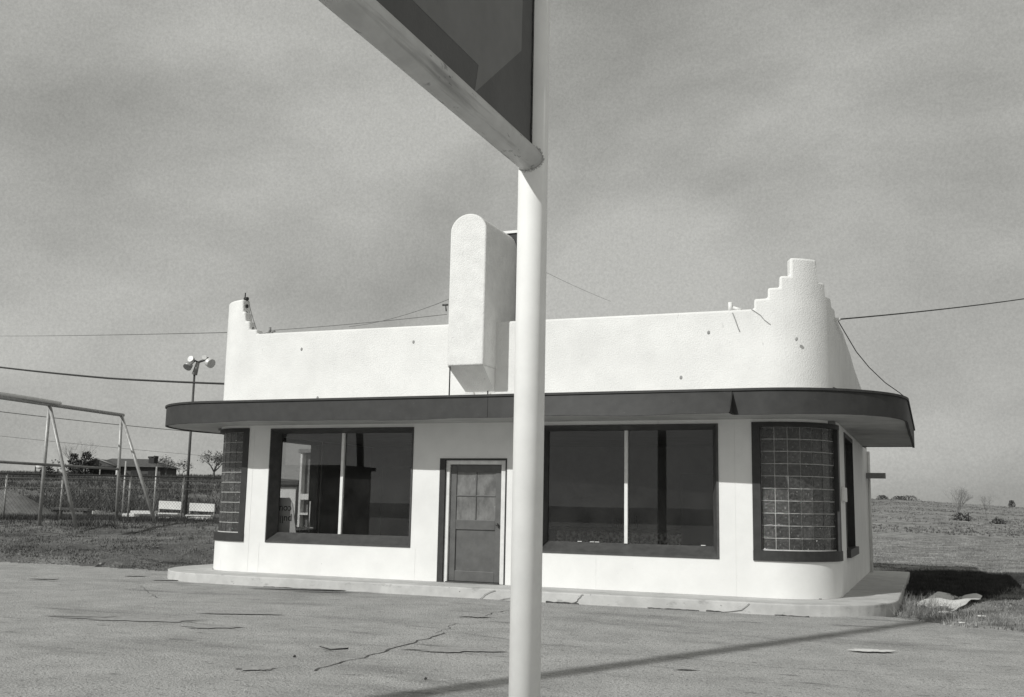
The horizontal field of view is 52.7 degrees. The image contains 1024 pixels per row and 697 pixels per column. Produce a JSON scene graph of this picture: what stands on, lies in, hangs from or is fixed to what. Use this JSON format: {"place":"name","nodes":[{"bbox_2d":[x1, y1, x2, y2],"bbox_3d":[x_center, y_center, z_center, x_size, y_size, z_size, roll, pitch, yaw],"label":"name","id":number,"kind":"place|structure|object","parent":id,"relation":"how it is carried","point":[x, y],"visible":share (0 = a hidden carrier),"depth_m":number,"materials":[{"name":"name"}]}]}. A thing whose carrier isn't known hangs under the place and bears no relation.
{"place":"outdoors","nodes":[
{"label":"outdoors","id":0,"kind":"place"},
{"bbox_2d":[0,411,188,431],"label":"overhead wire","id":1,"kind":"object","parent":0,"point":[89,421],"visible":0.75,"depth_m":67.86,"materials":[{"name":"grey metal"}]},
{"bbox_2d":[4,436,214,456],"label":"overhead wire","id":2,"kind":"object","parent":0,"point":[102,446],"visible":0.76,"depth_m":123.75,"materials":[{"name":"grey metal"}]},
{"bbox_2d":[57,332,226,335],"bbox_3d":[-22.120,-0.628,47.000,0.016,6.825,55.054,7,-10,-34],"label":"overhead wire","id":3,"kind":"object","parent":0,"point":[141,334],"visible":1,"depth_m":30.33,"materials":[{"name":"grey metal"}]},
{"bbox_2d":[380,467,410,535],"bbox_3d":[-1.680,3.870,24.077,2.700,2.167,0.800,-2,-9,22],"label":"refrigerator","id":4,"kind":"object","parent":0,"point":[395,503],"visible":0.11,"depth_m":24.11,"materials":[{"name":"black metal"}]},
{"bbox_2d":[0,562,1023,696],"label":"pavement","id":5,"kind":"structure","parent":0,"point":[77,631],"depth_m":11.14,"materials":[{"name":"concrete"}]},
{"bbox_2d":[319,646,347,649],"bbox_3d":[-1.853,3.088,10.644,0.337,0.027,0.105,-2,-9,18],"label":"twig","id":6,"kind":"object","parent":5,"relation":"on","point":[334,649],"visible":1,"depth_m":10.62,"materials":[{"name":"grey wood"}]},
{"bbox_2d":[319,0,549,696],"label":"roadside sign","id":7,"kind":"object","parent":5,"relation":"on","point":[480,67],"visible":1,"depth_m":3.43,"materials":[{"name":"white metal"}]},
{"bbox_2d":[0,472,1023,630],"bbox_3d":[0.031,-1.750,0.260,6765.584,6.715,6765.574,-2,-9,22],"label":"ground","id":8,"kind":"structure","parent":0,"point":[902,523],"depth_m":30.36,"materials":[{"name":"grey plant"}]},
{"bbox_2d":[0,490,52,515],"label":"dirt mound","id":9,"kind":"object","parent":8,"relation":"on","point":[14,503],"visible":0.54,"depth_m":39.33,"materials":[{"name":"grey soil"}]},
{"bbox_2d":[39,466,55,477],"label":"hedge bush","id":10,"kind":"object","parent":8,"relation":"on","point":[49,471],"visible":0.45,"depth_m":122.39,"materials":[{"name":"grey plant"}]},
{"bbox_2d":[48,459,68,476],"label":"hedge bush","id":11,"kind":"object","parent":8,"relation":"on","point":[58,471],"visible":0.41,"depth_m":130.46,"materials":[{"name":"grey plant"}]},
{"bbox_2d":[51,507,94,515],"bbox_3d":[-16.124,6.103,37.970,1.339,0.501,0.700,1,-9,0],"label":"table","id":12,"kind":"object","parent":8,"relation":"on","point":[85,511],"visible":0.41,"depth_m":37.73,"materials":[{"name":"metal"}]},
{"bbox_2d":[66,453,79,473],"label":"evergreen tree","id":13,"kind":"object","parent":8,"relation":"on","point":[74,455],"visible":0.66,"depth_m":148.66,"materials":[{"name":"black plant"}]},
{"bbox_2d":[0,391,155,529],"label":"swing frame","id":14,"kind":"object","parent":8,"relation":"on","point":[49,404],"visible":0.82,"depth_m":28.95,"materials":[{"name":"grey metal"}]},
{"bbox_2d":[73,459,83,473],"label":"evergreen tree","id":15,"kind":"object","parent":8,"relation":"on","point":[78,462],"visible":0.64,"depth_m":146.56,"materials":[{"name":"black plant"}]},
{"bbox_2d":[61,441,99,470],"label":"bare tree","id":16,"kind":"object","parent":8,"relation":"on","point":[68,457],"visible":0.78,"depth_m":162.53,"materials":[{"name":"grey plant"}]},
{"bbox_2d":[79,451,94,474],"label":"evergreen tree","id":17,"kind":"object","parent":8,"relation":"on","point":[88,455],"visible":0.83,"depth_m":147.61,"materials":[{"name":"black plant"}]},
{"bbox_2d":[0,512,218,529],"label":"tall weeds","id":18,"kind":"object","parent":8,"relation":"on","point":[132,519],"visible":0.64,"depth_m":31.65,"materials":[{"name":"grey plant"}]},
{"bbox_2d":[122,513,138,516],"bbox_3d":[-14.748,6.446,40.000,0.450,0.125,0.601,1,-9,0],"label":"pale board","id":19,"kind":"object","parent":18,"relation":"on","point":[131,514],"visible":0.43,"depth_m":39.71,"materials":[{"name":"white wood"}]},
{"bbox_2d":[130,510,157,513],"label":"pale board","id":20,"kind":"object","parent":18,"relation":"on","point":[148,512],"visible":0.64,"depth_m":41.71,"materials":[{"name":"white wood"}]},
{"bbox_2d":[0,498,218,570],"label":"short grass","id":21,"kind":"structure","parent":8,"relation":"on","point":[27,526],"depth_m":25.98,"materials":[{"name":"grey plant"}]},
{"bbox_2d":[0,473,220,519],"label":"chain link fence","id":22,"kind":"object","parent":8,"relation":"on","point":[75,475],"visible":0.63,"depth_m":34.21,"materials":[{"name":"metal"}]},
{"bbox_2d":[0,470,221,513],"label":"hillside brush","id":23,"kind":"object","parent":8,"relation":"on","point":[88,502],"visible":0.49,"depth_m":80.40,"materials":[{"name":"grey plant"}]},
{"bbox_2d":[121,461,126,513],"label":"field post","id":24,"kind":"object","parent":8,"relation":"on","point":[124,486],"visible":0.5,"depth_m":41.82,"materials":[{"name":"grey metal"}]},
{"bbox_2d":[82,458,179,475],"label":"house","id":25,"kind":"structure","parent":8,"relation":"on","point":[146,466],"depth_m":150.53,"materials":[{"name":"brick"}]},
{"bbox_2d":[148,470,154,475],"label":"window","id":26,"kind":"structure","parent":25,"relation":"in","point":[151,472],"depth_m":150.38,"materials":[{"name":"black glass"}]},
{"bbox_2d":[148,456,158,511],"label":"field post","id":27,"kind":"object","parent":8,"relation":"on","point":[153,459],"visible":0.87,"depth_m":41.89,"materials":[{"name":"grey metal"}]},
{"bbox_2d":[153,454,173,474],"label":"bare tree","id":28,"kind":"object","parent":8,"relation":"on","point":[166,461],"visible":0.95,"depth_m":150.76,"materials":[{"name":"grey plant"}]},
{"bbox_2d":[155,501,180,515],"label":"player bench","id":29,"kind":"object","parent":8,"relation":"on","point":[161,504],"visible":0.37,"depth_m":43.95,"materials":[{"name":"white metal"}]},
{"bbox_2d":[169,459,195,474],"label":"bare tree","id":30,"kind":"object","parent":8,"relation":"on","point":[179,464],"visible":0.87,"depth_m":151.00,"materials":[{"name":"grey plant"}]},
{"bbox_2d":[183,355,215,514],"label":"floodlight pole","id":31,"kind":"object","parent":8,"relation":"on","point":[209,363],"visible":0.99,"depth_m":51.70,"materials":[{"name":"metal"}]},
{"bbox_2d":[185,503,214,516],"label":"player bench","id":32,"kind":"object","parent":8,"relation":"on","point":[200,505],"visible":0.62,"depth_m":44.45,"materials":[{"name":"white metal"}]},
{"bbox_2d":[197,450,222,478],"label":"bare tree","id":33,"kind":"object","parent":8,"relation":"on","point":[218,459],"visible":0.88,"depth_m":130.46,"materials":[{"name":"grey plant"}]},
{"bbox_2d":[280,481,298,524],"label":"white shed","id":34,"kind":"structure","parent":8,"relation":"on","point":[290,489],"depth_m":41.95,"materials":[{"name":"grey metal"}]},
{"bbox_2d":[280,489,295,515],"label":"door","id":35,"kind":"structure","parent":34,"relation":"in","point":[284,493],"depth_m":41.95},
{"bbox_2d":[297,449,310,528],"bbox_3d":[-6.622,4.705,32.176,1.664,3.120,0.500,-2,-9,22],"label":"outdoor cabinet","id":36,"kind":"object","parent":8,"relation":"on","point":[303,488],"visible":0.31,"depth_m":32.06,"materials":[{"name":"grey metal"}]},
{"bbox_2d":[165,214,914,616],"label":"roadside building","id":37,"kind":"structure","parent":8,"relation":"on","point":[771,418],"depth_m":18.02,"materials":[{"name":"white paint"}]},
{"bbox_2d":[0,366,223,384],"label":"service cable","id":38,"kind":"object","parent":37,"relation":"attached to","point":[116,378],"visible":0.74,"depth_m":26.86,"materials":[{"name":"metal"}]},
{"bbox_2d":[213,428,249,540],"bbox_3d":[-5.573,2.690,20.465,0.479,2.163,1.518,6,-10,-30],"label":"glass block window","id":39,"kind":"structure","parent":37,"relation":"in","point":[236,440],"depth_m":20.08,"materials":[{"name":"grey glass"}]},
{"bbox_2d":[244,293,253,328],"bbox_3d":[-5.240,-0.719,20.604,0.249,0.809,0.076,-2,-9,22],"label":"insulator rack","id":40,"kind":"object","parent":37,"relation":"attached to","point":[246,299],"visible":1,"depth_m":20.64,"materials":[{"name":"black metal"}]},
{"bbox_2d":[278,498,295,532],"bbox_3d":[-4.393,3.250,19.994,0.569,0.722,0.026,-2,-9,22],"label":"notice board","id":41,"kind":"object","parent":37,"relation":"in","point":[286,518],"visible":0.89,"depth_m":19.97,"materials":[{"name":"black"}]},
{"bbox_2d":[283,438,321,532],"bbox_3d":[-4.953,3.110,23.102,0.290,2.146,1.990,-2,-9,22],"label":"side window","id":42,"kind":"structure","parent":37,"relation":"in","point":[315,457],"depth_m":23.88,"materials":[{"name":"black paint"}]},
{"bbox_2d":[296,501,312,531],"bbox_3d":[-4.103,3.290,20.244,0.517,0.602,0.024,-2,-9,22],"label":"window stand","id":43,"kind":"object","parent":37,"relation":"in","point":[309,527],"depth_m":20.18,"materials":[{"name":"grey metal"}]},
{"bbox_2d":[265,427,413,547],"bbox_3d":[-3.171,2.561,19.248,3.076,2.146,0.284,-2,-9,22],"label":"window","id":44,"kind":"structure","parent":37,"relation":"in","point":[272,535],"depth_m":19.39,"materials":[{"name":"paint"}]},
{"bbox_2d":[279,314,446,329],"bbox_3d":[-2.962,-0.494,19.700,3.695,0.184,0.011,-2,-9,18],"label":"roof wire","id":45,"kind":"object","parent":37,"relation":"attached to","point":[360,323],"visible":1,"depth_m":19.67,"materials":[{"name":"grey metal"}]},
{"bbox_2d":[349,299,448,326],"bbox_3d":[-2.441,-0.695,21.457,0.009,0.149,4.655,7,-10,-32],"label":"roof wire","id":46,"kind":"object","parent":37,"relation":"attached to","point":[402,315],"visible":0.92,"depth_m":21.11,"materials":[{"name":"grey metal"}]},
{"bbox_2d":[436,458,506,584],"bbox_3d":[-0.677,3.006,18.096,1.286,2.148,0.195,-2,-9,22],"label":"door","id":47,"kind":"structure","parent":37,"relation":"in","point":[472,491],"depth_m":18.12,"materials":[{"name":"grey paint"}]},
{"bbox_2d":[542,423,718,558],"bbox_3d":[1.921,2.349,17.209,3.076,2.146,0.284,-2,-9,22],"label":"window","id":48,"kind":"structure","parent":37,"relation":"in","point":[597,548],"depth_m":17.17,"materials":[{"name":"paint"}]},
{"bbox_2d":[728,302,741,310],"bbox_3d":[3.615,-0.672,16.916,0.292,0.172,0.075,-2,-9,22],"label":"wire bracket","id":49,"kind":"object","parent":37,"relation":"attached to","point":[730,306],"visible":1,"depth_m":16.90,"materials":[{"name":"white metal"}]},
{"bbox_2d":[751,422,842,561],"bbox_3d":[4.554,2.284,16.500,1.273,2.163,0.962,-2,-9,22],"label":"glass block window","id":50,"kind":"structure","parent":37,"relation":"in","point":[796,493],"depth_m":16.28,"materials":[{"name":"grey glass"}]},
{"bbox_2d":[841,487,846,501],"bbox_3d":[5.556,2.442,17.279,0.047,0.240,0.600,-2,-9,22],"label":"meter box","id":51,"kind":"object","parent":37,"relation":"attached to","point":[844,493],"visible":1,"depth_m":17.02,"materials":[{"name":"white metal"}]},
{"bbox_2d":[843,432,858,557],"bbox_3d":[6.045,2.662,18.752,0.290,2.146,2.090,-2,-9,22],"label":"side window","id":52,"kind":"structure","parent":37,"relation":"in","point":[852,550],"depth_m":19.55,"materials":[{"name":"black paint"}]},
{"bbox_2d":[838,321,901,394],"bbox_3d":[6.571,0.366,19.051,0.324,1.072,4.706,-5,-10,34],"label":"drop wire","id":53,"kind":"object","parent":37,"relation":"attached to","point":[864,361],"visible":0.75,"depth_m":19.23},
{"bbox_2d":[867,451,873,571],"bbox_3d":[8.216,3.735,23.727,0.065,2.730,0.065,-7,-12,44],"label":"downpipe","id":54,"kind":"object","parent":37,"relation":"attached to","point":[870,514],"visible":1,"depth_m":23.69,"materials":[{"name":"white metal"}]},
{"bbox_2d":[866,473,885,478],"bbox_3d":[8.317,2.907,23.626,0.415,0.120,0.250,-2,-9,22],"label":"wall bracket","id":55,"kind":"object","parent":37,"relation":"attached to","point":[876,475],"depth_m":23.52,"materials":[{"name":"grey metal"}]},
{"bbox_3d":[5.382,-0.481,17.126,0.110,0.060,0.060,-2,-9,22],"label":"porcelain insulator","id":56,"kind":"object","parent":37,"relation":"attached to","visible":0},
{"bbox_2d":[840,298,1023,319],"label":"overhead wire","id":57,"kind":"object","parent":56,"relation":"attached to","point":[928,310],"visible":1,"depth_m":19.70,"materials":[{"name":"black metal"}]},
{"bbox_2d":[876,495,887,498],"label":"horizon bush","id":58,"kind":"object","parent":8,"relation":"on","point":[884,496],"visible":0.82,"depth_m":229.66,"materials":[{"name":"grey plant"}]},
{"bbox_2d":[899,495,919,499],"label":"horizon bush","id":59,"kind":"object","parent":8,"relation":"on","point":[912,497],"visible":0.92,"depth_m":229.84,"materials":[{"name":"grey plant"}]},
{"bbox_2d":[871,499,1023,536],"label":"hill brush","id":60,"kind":"object","parent":8,"relation":"on","point":[961,531],"visible":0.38,"depth_m":99.33,"materials":[{"name":"grey plant"}]},
{"bbox_2d":[913,592,981,610],"bbox_3d":[7.394,4.254,17.481,0.802,0.134,3.110,-4,-10,32],"label":"crumpled sheet","id":61,"kind":"object","parent":8,"relation":"on","point":[962,601],"visible":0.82,"depth_m":17.46,"materials":[{"name":"white paper"}]},
{"bbox_2d":[872,536,1023,631],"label":"dry grass","id":62,"kind":"structure","parent":8,"relation":"on","point":[937,544],"depth_m":31.77,"materials":[{"name":"grey plant"}]},
{"bbox_2d":[883,590,1023,628],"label":"weeds","id":63,"kind":"object","parent":8,"relation":"on","point":[909,606],"visible":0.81,"depth_m":15.17,"materials":[{"name":"grey plant"}]},
{"bbox_2d":[944,485,973,514],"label":"bare tree","id":64,"kind":"object","parent":8,"relation":"on","point":[960,502],"visible":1,"depth_m":104.97,"materials":[{"name":"grey plant"}]},
{"bbox_2d":[949,512,972,520],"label":"field bush","id":65,"kind":"object","parent":8,"relation":"on","point":[958,517],"visible":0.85,"depth_m":99.65,"materials":[{"name":"grey plant"}]},
{"bbox_2d":[978,497,993,510],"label":"bare tree","id":66,"kind":"object","parent":8,"relation":"on","point":[984,498],"visible":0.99,"depth_m":114.64,"materials":[{"name":"grey plant"}]},
{"bbox_2d":[989,518,1005,524],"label":"field bush","id":67,"kind":"object","parent":8,"relation":"on","point":[999,521],"visible":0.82,"depth_m":94.67,"materials":[{"name":"grey plant"}]},
{"bbox_2d":[1007,500,1015,506],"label":"horizon bush","id":68,"kind":"object","parent":8,"relation":"on","point":[1011,503],"visible":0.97,"depth_m":229.86,"materials":[{"name":"grey plant"}]},
{"bbox_2d":[0,0,1023,506],"label":"sky","id":69,"kind":"structure","parent":0,"point":[164,164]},
{"bbox_2d":[549,526,680,544],"bbox_3d":[2.379,4.138,21.127,3.200,0.906,0.700,-2,-9,22],"label":"service counter","id":70,"kind":"object","parent":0,"point":[616,535],"visible":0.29,"depth_m":21.00,"materials":[{"name":"grey"}]},
{"bbox_2d":[613,520,618,527],"bbox_3d":[2.138,3.612,21.254,0.124,0.158,0.130,-2,-9,22],"label":"dark cup","id":71,"kind":"object","parent":70,"relation":"on","point":[615,523],"visible":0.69,"depth_m":21.20,"materials":[{"name":"black"}]},
{"bbox_2d":[635,516,637,528],"bbox_3d":[2.538,3.551,21.101,0.067,0.248,0.070,-2,-9,22],"label":"bottle","id":72,"kind":"object","parent":70,"relation":"on","point":[636,524],"visible":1,"depth_m":21.07,"materials":[{"name":"black glass"}]},
{"bbox_2d":[681,474,713,545],"bbox_3d":[3.511,3.236,18.463,0.850,1.937,0.600,-2,-9,22],"label":"tall cabinet","id":73,"kind":"object","parent":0,"point":[697,524],"visible":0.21,"depth_m":18.29,"materials":[{"name":"black wood"}]},
{"bbox_2d":[899,568,1023,599],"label":"shadow","id":74,"kind":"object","parent":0,"point":[957,583],"depth_m":21.75}
]}

